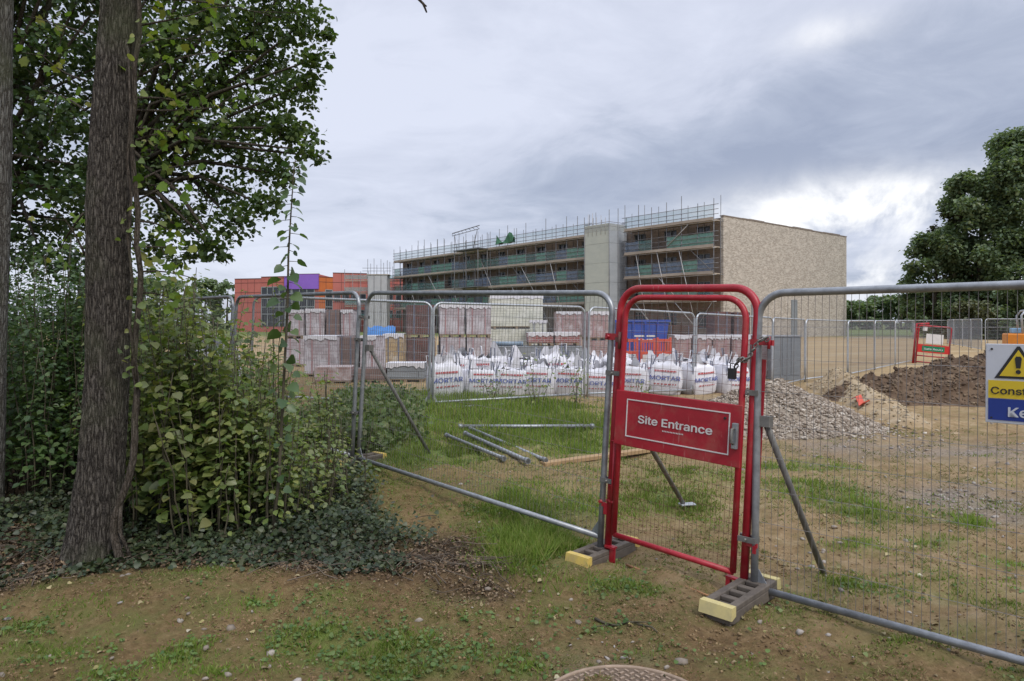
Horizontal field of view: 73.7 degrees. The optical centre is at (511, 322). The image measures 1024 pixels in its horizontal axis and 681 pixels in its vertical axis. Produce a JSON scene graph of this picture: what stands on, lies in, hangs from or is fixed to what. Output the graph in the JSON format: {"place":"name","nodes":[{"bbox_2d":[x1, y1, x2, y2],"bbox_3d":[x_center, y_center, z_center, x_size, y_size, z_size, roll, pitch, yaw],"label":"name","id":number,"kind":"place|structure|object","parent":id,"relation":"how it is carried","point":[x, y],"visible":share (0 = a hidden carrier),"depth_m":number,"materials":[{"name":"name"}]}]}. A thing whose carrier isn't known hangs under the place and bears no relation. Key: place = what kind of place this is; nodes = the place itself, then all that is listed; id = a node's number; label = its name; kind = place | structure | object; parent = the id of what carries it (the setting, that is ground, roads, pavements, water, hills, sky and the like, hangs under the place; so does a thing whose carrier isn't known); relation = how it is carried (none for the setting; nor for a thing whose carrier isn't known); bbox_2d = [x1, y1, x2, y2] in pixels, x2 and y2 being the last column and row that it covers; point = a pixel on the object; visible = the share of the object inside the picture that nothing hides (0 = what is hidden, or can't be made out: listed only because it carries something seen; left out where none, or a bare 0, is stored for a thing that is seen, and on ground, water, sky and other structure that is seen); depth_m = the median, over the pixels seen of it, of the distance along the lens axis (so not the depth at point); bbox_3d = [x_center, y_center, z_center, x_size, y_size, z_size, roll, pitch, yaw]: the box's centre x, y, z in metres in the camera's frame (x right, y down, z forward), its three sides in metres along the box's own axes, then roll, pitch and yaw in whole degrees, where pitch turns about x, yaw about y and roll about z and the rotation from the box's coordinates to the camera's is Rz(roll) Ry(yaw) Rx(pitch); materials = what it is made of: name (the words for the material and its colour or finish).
{"place":"outdoors","nodes":[
{"label":"outdoors","id":0,"kind":"place"},
{"bbox_2d":[0,323,1023,680],"bbox_3d":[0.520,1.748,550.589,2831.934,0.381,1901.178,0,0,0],"label":"ground","id":1,"kind":"structure","parent":0,"point":[954,419],"depth_m":4.49,"materials":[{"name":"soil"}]},
{"bbox_2d":[0,0,13,521],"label":"tree","id":2,"kind":"object","parent":1,"relation":"on","point":[6,70],"visible":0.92,"depth_m":5.84,"materials":[{"name":"brown plant"}]},
{"bbox_2d":[5,241,84,466],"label":"shrub","id":3,"kind":"object","parent":1,"relation":"on","point":[16,312],"visible":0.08,"depth_m":7.92,"materials":[{"name":"green plant"}]},
{"bbox_2d":[10,0,152,282],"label":"leafy tree","id":4,"kind":"object","parent":1,"relation":"on","point":[28,175],"visible":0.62,"depth_m":9.72,"materials":[{"name":"green plant"}]},
{"bbox_2d":[4,237,164,508],"bbox_3d":[-4.620,0.442,6.914,1.892,2.675,1.514,0,0,0],"label":"shrub","id":5,"kind":"object","parent":1,"relation":"on","point":[64,449],"visible":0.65,"depth_m":6.67,"materials":[{"name":"green plant"}]},
{"bbox_2d":[7,247,185,481],"bbox_3d":[-4.548,0.441,7.571,2.038,2.582,1.488,0,0,0],"label":"shrub","id":6,"kind":"object","parent":1,"relation":"on","point":[61,322],"visible":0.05,"depth_m":7.29,"materials":[{"name":"green plant"}]},
{"bbox_2d":[7,232,197,438],"bbox_3d":[-6.460,0.204,9.743,4.163,3.035,1.917,0,0,0],"label":"shrub","id":7,"kind":"object","parent":1,"relation":"on","point":[82,280],"visible":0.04,"depth_m":9.61,"materials":[{"name":"green plant"}]},
{"bbox_2d":[61,234,247,532],"bbox_3d":[-3.177,0.523,6.040,1.329,2.549,1.400,0,0,-39],"label":"shrub","id":8,"kind":"object","parent":1,"relation":"on","point":[141,448],"visible":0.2,"depth_m":5.88,"materials":[{"name":"green plant"}]},
{"bbox_2d":[14,0,299,568],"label":"tree","id":9,"kind":"object","parent":1,"relation":"on","point":[100,470],"visible":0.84,"depth_m":5.02,"materials":[{"name":"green plant"}]},
{"bbox_2d":[109,0,161,565],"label":"climbing vine","id":10,"kind":"object","parent":9,"relation":"attached to","point":[115,529],"visible":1,"depth_m":5.00,"materials":[{"name":"green plant"}]},
{"bbox_2d":[158,295,234,397],"bbox_3d":[-5.579,0.579,11.754,3.526,2.023,0.051,0,-2,45],"label":"fence","id":11,"kind":"object","parent":1,"relation":"on","point":[219,298],"visible":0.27,"depth_m":10.82,"materials":[{"name":"metal"}]},
{"bbox_2d":[125,302,271,542],"bbox_3d":[-2.676,0.819,5.635,1.086,2.009,1.055,0,0,30],"label":"shrub","id":12,"kind":"object","parent":1,"relation":"on","point":[202,500],"visible":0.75,"depth_m":5.52,"materials":[{"name":"green plant"}]},
{"bbox_2d":[126,262,276,466],"bbox_3d":[-3.686,0.532,7.620,1.925,2.394,1.424,0,0,30],"label":"shrub","id":13,"kind":"object","parent":1,"relation":"on","point":[163,283],"visible":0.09,"depth_m":7.60,"materials":[{"name":"green plant"}]},
{"bbox_2d":[74,0,338,312],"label":"oak tree","id":14,"kind":"object","parent":1,"relation":"on","point":[216,85],"visible":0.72,"depth_m":12.58,"materials":[{"name":"green plant"}]},
{"bbox_2d":[130,298,283,532],"bbox_3d":[-2.702,0.810,5.984,1.284,2.031,1.324,0,0,0],"label":"shrub","id":15,"kind":"object","parent":1,"relation":"on","point":[214,398],"visible":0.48,"depth_m":5.71,"materials":[{"name":"green plant"}]},
{"bbox_2d":[191,278,224,329],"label":"tree","id":16,"kind":"object","parent":1,"relation":"on","point":[211,282],"visible":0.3,"depth_m":151.75,"materials":[{"name":"green plant"}]},
{"bbox_2d":[0,457,439,587],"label":"ivy","id":17,"kind":"object","parent":1,"relation":"on","point":[332,514],"visible":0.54,"depth_m":5.39,"materials":[{"name":"green plant"}]},
{"bbox_2d":[206,279,234,329],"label":"tree","id":18,"kind":"object","parent":1,"relation":"on","point":[224,286],"visible":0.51,"depth_m":148.69,"materials":[{"name":"green plant"}]},
{"bbox_2d":[191,346,326,540],"bbox_3d":[-2.164,1.006,5.851,0.980,1.624,1.401,0,0,-40],"label":"shrub","id":19,"kind":"object","parent":1,"relation":"on","point":[269,471],"visible":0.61,"depth_m":5.74,"materials":[{"name":"green plant"}]},
{"bbox_2d":[0,491,539,595],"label":"brushwood","id":20,"kind":"object","parent":1,"relation":"on","point":[321,562],"visible":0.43,"depth_m":4.92,"materials":[{"name":"wood"}]},
{"bbox_2d":[217,330,323,493],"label":"shrub","id":21,"kind":"object","parent":1,"relation":"on","point":[308,383],"visible":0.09,"depth_m":7.35,"materials":[{"name":"green plant"}]},
{"bbox_2d":[260,283,289,523],"bbox_3d":[-2.037,0.716,5.907,0.252,2.139,0.280,0,0,0],"label":"sapling","id":22,"kind":"object","parent":1,"relation":"on","point":[275,423],"visible":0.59,"depth_m":5.87,"materials":[{"name":"green plant"}]},
{"bbox_2d":[257,160,307,542],"bbox_3d":[-1.821,0.277,5.466,0.350,3.149,0.310,0,0,35],"label":"sapling","id":23,"kind":"object","parent":1,"relation":"on","point":[293,387],"visible":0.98,"depth_m":5.44,"materials":[{"name":"green plant"}]},
{"bbox_2d":[231,291,362,458],"bbox_3d":[-2.642,0.643,9.529,1.141,2.023,3.618,4,-2,-44],"label":"fence","id":24,"kind":"object","parent":1,"relation":"on","point":[355,364],"visible":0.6,"depth_m":8.41,"materials":[{"name":"metal"}]},
{"bbox_2d":[245,420,350,522],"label":"shrub","id":25,"kind":"object","parent":1,"relation":"on","point":[309,480],"visible":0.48,"depth_m":6.11,"materials":[{"name":"green plant"}]},
{"bbox_2d":[235,272,402,331],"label":"clad building","id":26,"kind":"structure","parent":1,"relation":"on","point":[318,282],"depth_m":126.59,"materials":[{"name":"orange metal"}]},
{"bbox_2d":[261,287,290,325],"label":"window","id":27,"kind":"structure","parent":26,"relation":"in","point":[268,290],"depth_m":126.26,"materials":[{"name":"grey glass"}]},
{"bbox_2d":[303,335,342,375],"bbox_3d":[-5.714,1.038,20.997,1.038,1.265,1.045,0,0,4],"label":"block pack","id":28,"kind":"object","parent":1,"relation":"on","point":[336,341],"visible":0.34,"depth_m":20.51,"materials":[{"name":"grey brick"}]},
{"bbox_2d":[305,309,326,334],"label":"block pack","id":29,"kind":"object","parent":28,"relation":"on","point":[312,320],"visible":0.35,"depth_m":24.90,"materials":[{"name":"plastic"}]},
{"bbox_2d":[272,369,380,511],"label":"shrub","id":30,"kind":"object","parent":1,"relation":"on","point":[327,414],"visible":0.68,"depth_m":6.60,"materials":[{"name":"green plant"}]},
{"bbox_2d":[314,365,353,383],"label":"block pack","id":31,"kind":"object","parent":1,"relation":"on","point":[339,377],"visible":0.56,"depth_m":18.11,"materials":[{"name":"brown brick"}]},
{"bbox_2d":[340,336,359,367],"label":"block pack","id":32,"kind":"object","parent":1,"relation":"on","point":[348,341],"visible":0.19,"depth_m":20.70,"materials":[{"name":"brown brick"}]},
{"bbox_2d":[285,380,432,457],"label":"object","id":33,"kind":"object","parent":1,"relation":"on","point":[375,398],"visible":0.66,"depth_m":9.70,"materials":[{"name":"green plant"}]},
{"bbox_2d":[360,335,384,366],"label":"block pack","id":34,"kind":"object","parent":1,"relation":"on","point":[379,343],"visible":0.32,"depth_m":20.63,"materials":[{"name":"grey brick"}]},
{"bbox_2d":[366,259,390,327],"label":"scaffold tower","id":35,"kind":"structure","parent":1,"relation":"on","point":[377,282],"depth_m":118.80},
{"bbox_2d":[383,333,405,366],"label":"block pack","id":36,"kind":"object","parent":1,"relation":"on","point":[390,339],"visible":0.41,"depth_m":22.50,"materials":[{"name":"beige brick"}]},
{"bbox_2d":[386,361,426,381],"bbox_3d":[-2.918,1.391,18.997,1.054,0.555,0.745,0,0,-1],"label":"block pack","id":37,"kind":"object","parent":1,"relation":"on","point":[403,367],"visible":0.66,"depth_m":18.65,"materials":[{"name":"grey concrete"}]},
{"bbox_2d":[406,337,434,362],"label":"block pack","id":38,"kind":"object","parent":1,"relation":"on","point":[422,346],"visible":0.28,"depth_m":23.45,"materials":[{"name":"brown brick"}]},
{"bbox_2d":[406,304,434,337],"bbox_3d":[-3.229,-0.037,23.996,0.954,1.137,1.108,0,0,-12],"label":"block pack","id":39,"kind":"object","parent":38,"relation":"on","point":[425,317],"visible":0.54,"depth_m":23.45,"materials":[{"name":"brown brick"}]},
{"bbox_2d":[0,455,850,680],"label":"dead leaves","id":40,"kind":"object","parent":1,"relation":"on","point":[302,566],"visible":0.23,"depth_m":4.84,"materials":[{"name":"plant"}]},
{"bbox_2d":[426,350,463,395],"bbox_3d":[-1.504,1.156,15.209,0.808,1.007,0.843,-3,1,-15],"label":"mortar bag","id":41,"kind":"object","parent":1,"relation":"on","point":[452,370],"visible":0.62,"depth_m":14.89,"materials":[{"name":"plastic"}]},
{"bbox_2d":[438,337,464,354],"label":"block pack","id":42,"kind":"object","parent":1,"relation":"on","point":[460,343],"visible":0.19,"depth_m":23.51,"materials":[{"name":"brown brick"}]},
{"bbox_2d":[438,304,464,337],"bbox_3d":[-2.146,-0.042,23.998,0.895,1.145,1.045,0,0,-9],"label":"block pack","id":43,"kind":"object","parent":42,"relation":"on","point":[458,329],"visible":0.81,"depth_m":23.50,"materials":[{"name":"plastic"}]},
{"bbox_2d":[2,512,937,680],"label":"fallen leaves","id":44,"kind":"object","parent":1,"relation":"on","point":[838,565],"visible":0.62,"depth_m":4.12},
{"bbox_2d":[465,337,491,356],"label":"block pack","id":45,"kind":"object","parent":1,"relation":"on","point":[475,345],"visible":0.25,"depth_m":23.70,"materials":[{"name":"brown brick"}]},
{"bbox_2d":[465,305,491,337],"bbox_3d":[-1.206,-0.034,24.198,0.897,1.141,1.045,0,0,-6],"label":"block pack","id":46,"kind":"object","parent":45,"relation":"on","point":[473,313],"visible":0.8,"depth_m":23.70,"materials":[{"name":"plastic"}]},
{"bbox_2d":[462,358,495,393],"bbox_3d":[-0.786,1.246,15.530,0.763,0.840,0.805,3,-3,-24],"label":"mortar bag","id":47,"kind":"object","parent":1,"relation":"on","point":[467,371],"visible":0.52,"depth_m":15.21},
{"bbox_2d":[468,342,507,369],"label":"mortar bag","id":48,"kind":"object","parent":1,"relation":"on","point":[494,349],"visible":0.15,"depth_m":16.32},
{"bbox_2d":[393,215,590,332],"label":"scaffold","id":49,"kind":"object","parent":1,"relation":"on","point":[566,256],"visible":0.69,"depth_m":99.64,"materials":[{"name":"metal"}]},
{"bbox_2d":[432,302,585,402],"bbox_3d":[0.044,0.638,14.006,3.709,2.024,0.048,1,0,-32],"label":"fence","id":50,"kind":"object","parent":1,"relation":"on","point":[510,351],"visible":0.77,"depth_m":13.91,"materials":[{"name":"metal"}]},
{"bbox_2d":[490,329,529,344],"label":"block pack","id":51,"kind":"object","parent":1,"relation":"on","point":[496,333],"visible":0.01,"depth_m":29.28,"materials":[{"name":"beige concrete"}]},
{"bbox_2d":[488,296,542,328],"bbox_3d":[0.140,-0.423,29.997,2.299,1.434,1.445,0,0,-5],"label":"block pack","id":52,"kind":"object","parent":51,"relation":"on","point":[496,312],"visible":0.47,"depth_m":29.30,"materials":[{"name":"white"}]},
{"bbox_2d":[493,357,527,394],"bbox_3d":[-0.069,1.241,15.805,0.829,0.870,0.859,3,2,-10],"label":"mortar bag","id":53,"kind":"object","parent":1,"relation":"on","point":[504,377],"visible":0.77,"depth_m":15.45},
{"bbox_2d":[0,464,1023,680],"bbox_3d":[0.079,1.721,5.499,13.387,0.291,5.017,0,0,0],"label":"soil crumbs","id":54,"kind":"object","parent":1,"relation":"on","point":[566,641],"visible":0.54,"depth_m":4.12,"materials":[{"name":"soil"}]},
{"bbox_2d":[0,446,1023,680],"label":"clover","id":55,"kind":"object","parent":1,"relation":"on","point":[478,645],"visible":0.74,"depth_m":3.85,"materials":[{"name":"green plant"}]},
{"bbox_2d":[0,398,1023,680],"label":"scattered stones","id":56,"kind":"object","parent":1,"relation":"on","point":[488,588],"visible":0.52,"depth_m":5.43,"materials":[{"name":"stone"}]},
{"bbox_2d":[459,424,594,428],"bbox_3d":[0.234,1.613,10.565,2.134,0.128,0.077,0,0,-9],"label":"scaffold pole","id":57,"kind":"object","parent":1,"relation":"on","point":[520,425],"visible":0.64,"depth_m":10.54,"materials":[{"name":"metal"}]},
{"bbox_2d":[523,355,555,394],"bbox_3d":[0.647,1.245,16.029,0.812,0.945,0.848,1,-1,12],"label":"mortar bag","id":58,"kind":"object","parent":1,"relation":"on","point":[537,368],"visible":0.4,"depth_m":15.68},
{"bbox_2d":[498,345,581,358],"bbox_3d":[0.946,1.324,26.000,3.311,0.850,1.200,0,0,-3],"label":"block pack","id":59,"kind":"object","parent":1,"relation":"on","point":[532,348],"visible":0.04,"depth_m":25.39,"materials":[{"name":"brown"}]},
{"bbox_2d":[420,501,671,603],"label":"tall grass","id":60,"kind":"structure","parent":1,"relation":"on","point":[555,541],"depth_m":5.27,"materials":[{"name":"plant"}]},
{"bbox_2d":[558,337,581,345],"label":"block pack","id":61,"kind":"object","parent":1,"relation":"on","point":[580,343],"visible":0.04,"depth_m":30.53,"materials":[{"name":"brown brick"}]},
{"bbox_2d":[554,311,581,336],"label":"block pack","id":62,"kind":"object","parent":61,"relation":"on","point":[561,315],"visible":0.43,"depth_m":30.50,"materials":[{"name":"brown brick"}]},
{"bbox_2d":[555,355,586,396],"bbox_3d":[1.397,1.260,16.209,0.800,0.964,0.829,1,2,14],"label":"mortar bag","id":63,"kind":"object","parent":1,"relation":"on","point":[560,387],"visible":0.57,"depth_m":15.88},
{"bbox_2d":[582,340,606,357],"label":"block pack","id":64,"kind":"object","parent":1,"relation":"on","point":[597,345],"visible":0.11,"depth_m":26.52,"materials":[{"name":"brown brick"}]},
{"bbox_2d":[582,311,608,340],"bbox_3d":[3.273,0.146,26.998,0.842,1.133,1.045,0,0,-10],"label":"block pack","id":65,"kind":"object","parent":64,"relation":"on","point":[600,325],"visible":0.61,"depth_m":26.52,"materials":[{"name":"brown brick"}]},
{"bbox_2d":[540,448,649,466],"bbox_3d":[1.200,1.711,8.752,1.963,0.050,0.120,0,0,-32],"label":"timber plank","id":66,"kind":"object","parent":1,"relation":"on","point":[584,458],"visible":0.49,"depth_m":8.54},
{"bbox_2d":[588,360,613,396],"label":"mortar bag","id":67,"kind":"object","parent":1,"relation":"on","point":[599,380],"visible":0.49,"depth_m":16.26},
{"bbox_2d":[565,532,639,567],"bbox_3d":[0.715,1.800,5.330,0.208,0.124,0.704,0,0,44],"label":"rubber block","id":68,"kind":"object","parent":1,"relation":"on","point":[591,554],"depth_m":5.21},
{"bbox_2d":[356,290,619,547],"bbox_3d":[-0.116,0.728,6.941,1.141,2.023,3.755,4,-1,-44],"label":"fence","id":69,"kind":"object","parent":68,"relation":"on","point":[597,531],"visible":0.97,"depth_m":6.24,"materials":[{"name":"metal"}]},
{"bbox_2d":[584,209,626,327],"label":"scaffold tower","id":70,"kind":"structure","parent":1,"relation":"on","point":[602,246],"depth_m":81.23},
{"bbox_2d":[554,665,686,680],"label":"access cover","id":71,"kind":"object","parent":1,"relation":"on","point":[629,672],"visible":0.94,"depth_m":3.46,"materials":[{"name":"grey metal"}]},
{"bbox_2d":[403,215,846,336],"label":"brick building","id":72,"kind":"structure","parent":1,"relation":"on","point":[762,260],"depth_m":80.65,"materials":[{"name":"beige brick"}]},
{"bbox_2d":[624,356,649,392],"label":"mortar bag","id":73,"kind":"object","parent":1,"relation":"on","point":[629,369],"visible":0.37,"depth_m":16.52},
{"bbox_2d":[586,307,694,397],"bbox_3d":[3.096,0.714,15.993,3.453,2.024,0.050,2,-1,-34],"label":"fence","id":74,"kind":"object","parent":1,"relation":"on","point":[659,390],"visible":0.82,"depth_m":16.13,"materials":[{"name":"metal"}]},
{"bbox_2d":[614,320,670,361],"bbox_3d":[5.365,0.875,28.995,2.060,1.950,2.510,0,0,-3],"label":"blue skip","id":75,"kind":"object","parent":1,"relation":"on","point":[646,333],"visible":0.36,"depth_m":27.79,"materials":[{"name":"paint"}]},
{"bbox_2d":[649,352,682,394],"bbox_3d":[3.847,1.269,17.098,0.869,1.071,0.907,3,-1,14],"label":"mortar bag","id":76,"kind":"object","parent":1,"relation":"on","point":[654,365],"visible":0.81,"depth_m":16.73,"materials":[{"name":"plastic"}]},
{"bbox_2d":[622,196,723,334],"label":"scaffold","id":77,"kind":"object","parent":1,"relation":"on","point":[697,267],"visible":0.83,"depth_m":74.92,"materials":[{"name":"metal"}]},
{"bbox_2d":[598,284,773,585],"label":"site gate","id":78,"kind":"structure","parent":1,"relation":"on","point":[704,430],"depth_m":4.75,"materials":[{"name":"metal"}]},
{"bbox_2d":[678,356,716,394],"bbox_3d":[4.671,1.321,17.346,0.846,0.982,0.862,-3,4,-27],"label":"mortar bag","id":79,"kind":"object","parent":1,"relation":"on","point":[706,379],"visible":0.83,"depth_m":17.02,"materials":[{"name":"plastic"}]},
{"bbox_2d":[711,352,749,393],"bbox_3d":[5.603,1.308,17.638,0.863,1.079,0.900,4,1,-25],"label":"mortar bag","id":80,"kind":"object","parent":1,"relation":"on","point":[724,381],"visible":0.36,"depth_m":17.31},
{"bbox_2d":[695,313,773,386],"bbox_3d":[5.909,0.818,17.993,3.371,2.024,0.050,2,-1,-37],"label":"fence","id":81,"kind":"object","parent":1,"relation":"on","point":[700,355],"visible":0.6,"depth_m":17.67,"materials":[{"name":"metal"}]},
{"bbox_2d":[698,570,780,626],"bbox_3d":[1.436,1.725,4.270,0.208,0.124,0.704,0,0,44],"label":"rubber block","id":82,"kind":"object","parent":1,"relation":"on","point":[731,603],"depth_m":4.15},
{"bbox_2d":[767,335,801,379],"bbox_3d":[9.094,1.190,22.840,0.980,1.500,0.580,0,0,3],"label":"steel cabinet","id":83,"kind":"object","parent":1,"relation":"on","point":[783,339],"visible":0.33,"depth_m":22.58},
{"bbox_2d":[773,317,805,382],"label":"fence","id":84,"kind":"object","parent":1,"relation":"on","point":[803,364],"visible":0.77,"depth_m":20.59,"materials":[{"name":"metal"}]},
{"bbox_2d":[805,319,847,381],"bbox_3d":[10.733,0.928,23.208,3.672,2.024,0.048,1,-1,-44],"label":"fence","id":85,"kind":"object","parent":1,"relation":"on","point":[819,349],"visible":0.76,"depth_m":22.77,"materials":[{"name":"metal"}]},
{"bbox_2d":[707,378,948,441],"bbox_3d":[4.499,1.502,12.149,4.638,1.027,3.541,0,0,0],"label":"gravel heap","id":86,"kind":"object","parent":1,"relation":"on","point":[799,403],"visible":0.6,"depth_m":11.17,"materials":[{"name":"gravel"}]},
{"bbox_2d":[846,300,886,329],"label":"tree","id":87,"kind":"object","parent":1,"relation":"on","point":[865,306],"visible":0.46,"depth_m":165.28,"materials":[{"name":"green plant"}]},
{"bbox_2d":[737,280,1023,665],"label":"fence","id":88,"kind":"object","parent":1,"relation":"on","point":[765,422],"visible":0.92,"depth_m":3.99,"materials":[{"name":"metal"}]},
{"bbox_2d":[985,344,1023,424],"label":"warning sign","id":89,"kind":"object","parent":88,"relation":"attached to","point":[1004,402],"visible":1,"depth_m":3.51,"materials":[{"name":"plastic"}]},
{"bbox_2d":[806,367,959,433],"bbox_3d":[8.645,1.717,16.232,3.449,0.875,11.676,0,0,15],"label":"sand pile","id":90,"kind":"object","parent":1,"relation":"on","point":[901,414],"depth_m":14.34,"materials":[{"name":"sand"}]},
{"bbox_2d":[875,320,895,369],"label":"fence","id":91,"kind":"object","parent":1,"relation":"on","point":[882,357],"visible":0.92,"depth_m":29.13,"materials":[{"name":"metal"}]},
{"bbox_2d":[878,294,927,329],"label":"tree","id":92,"kind":"object","parent":1,"relation":"on","point":[895,303],"visible":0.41,"depth_m":165.70,"materials":[{"name":"green plant"}]},
{"bbox_2d":[822,350,985,406],"bbox_3d":[11.280,1.353,16.780,8.160,1.479,4.800,0,0,0],"label":"soil heap","id":93,"kind":"object","parent":1,"relation":"on","point":[945,390],"visible":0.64,"depth_m":15.72,"materials":[{"name":"soil"}]},
{"bbox_2d":[912,323,951,362],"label":"site gate","id":94,"kind":"structure","parent":1,"relation":"on","point":[936,348],"depth_m":31.73,"materials":[{"name":"red paint"}]},
{"bbox_2d":[896,229,977,336],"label":"tree","id":95,"kind":"object","parent":1,"relation":"on","point":[917,249],"visible":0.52,"depth_m":81.69,"materials":[{"name":"green plant"}]},
{"bbox_2d":[922,209,976,318],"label":"tree","id":96,"kind":"object","parent":1,"relation":"on","point":[951,219],"visible":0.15,"depth_m":81.80,"materials":[{"name":"green plant"}]},
{"bbox_2d":[939,299,1004,339],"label":"bushy tree","id":97,"kind":"object","parent":1,"relation":"on","point":[971,307],"visible":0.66,"depth_m":71.05,"materials":[{"name":"green plant"}]},
{"bbox_2d":[921,168,1023,336],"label":"tree","id":98,"kind":"object","parent":1,"relation":"on","point":[957,188],"visible":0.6,"depth_m":78.38,"materials":[{"name":"green plant"}]},
{"bbox_2d":[957,126,1023,324],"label":"tree","id":99,"kind":"object","parent":1,"relation":"on","point":[1005,152],"visible":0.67,"depth_m":76.03,"materials":[{"name":"green plant"}]},
{"bbox_2d":[979,289,1023,339],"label":"bushy tree","id":100,"kind":"object","parent":1,"relation":"on","point":[1002,296],"visible":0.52,"depth_m":69.90,"materials":[{"name":"green plant"}]},
{"bbox_2d":[1002,310,1023,343],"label":"mini digger","id":101,"kind":"object","parent":1,"relation":"on","point":[1012,336],"visible":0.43,"depth_m":30.83,"materials":[{"name":"metal"}]},
{"bbox_2d":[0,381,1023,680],"bbox_3d":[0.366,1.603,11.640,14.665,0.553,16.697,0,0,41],"label":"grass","id":102,"kind":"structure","parent":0,"point":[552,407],"depth_m":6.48,"materials":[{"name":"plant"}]},
{"bbox_2d":[8,0,1023,322],"label":"sky","id":103,"kind":"structure","parent":0,"point":[849,118],"materials":[{"name":"grey"}]},
{"bbox_2d":[706,312,730,334],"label":"block pack","id":104,"kind":"object","parent":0,"point":[713,323],"visible":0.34,"depth_m":28.51,"materials":[{"name":"brown brick"}]},
{"bbox_3d":[-1.550,1.606,12.980,0.208,0.124,0.704,0,0,27],"label":"rubber block","id":105,"kind":"object","parent":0,"visible":0},
{"bbox_2d":[250,297,432,402],"bbox_3d":[-3.263,0.554,13.024,3.460,2.024,0.048,2,0,1],"label":"fence","id":106,"kind":"object","parent":105,"relation":"on","point":[392,301],"visible":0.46,"depth_m":13.01,"materials":[{"name":"metal"}]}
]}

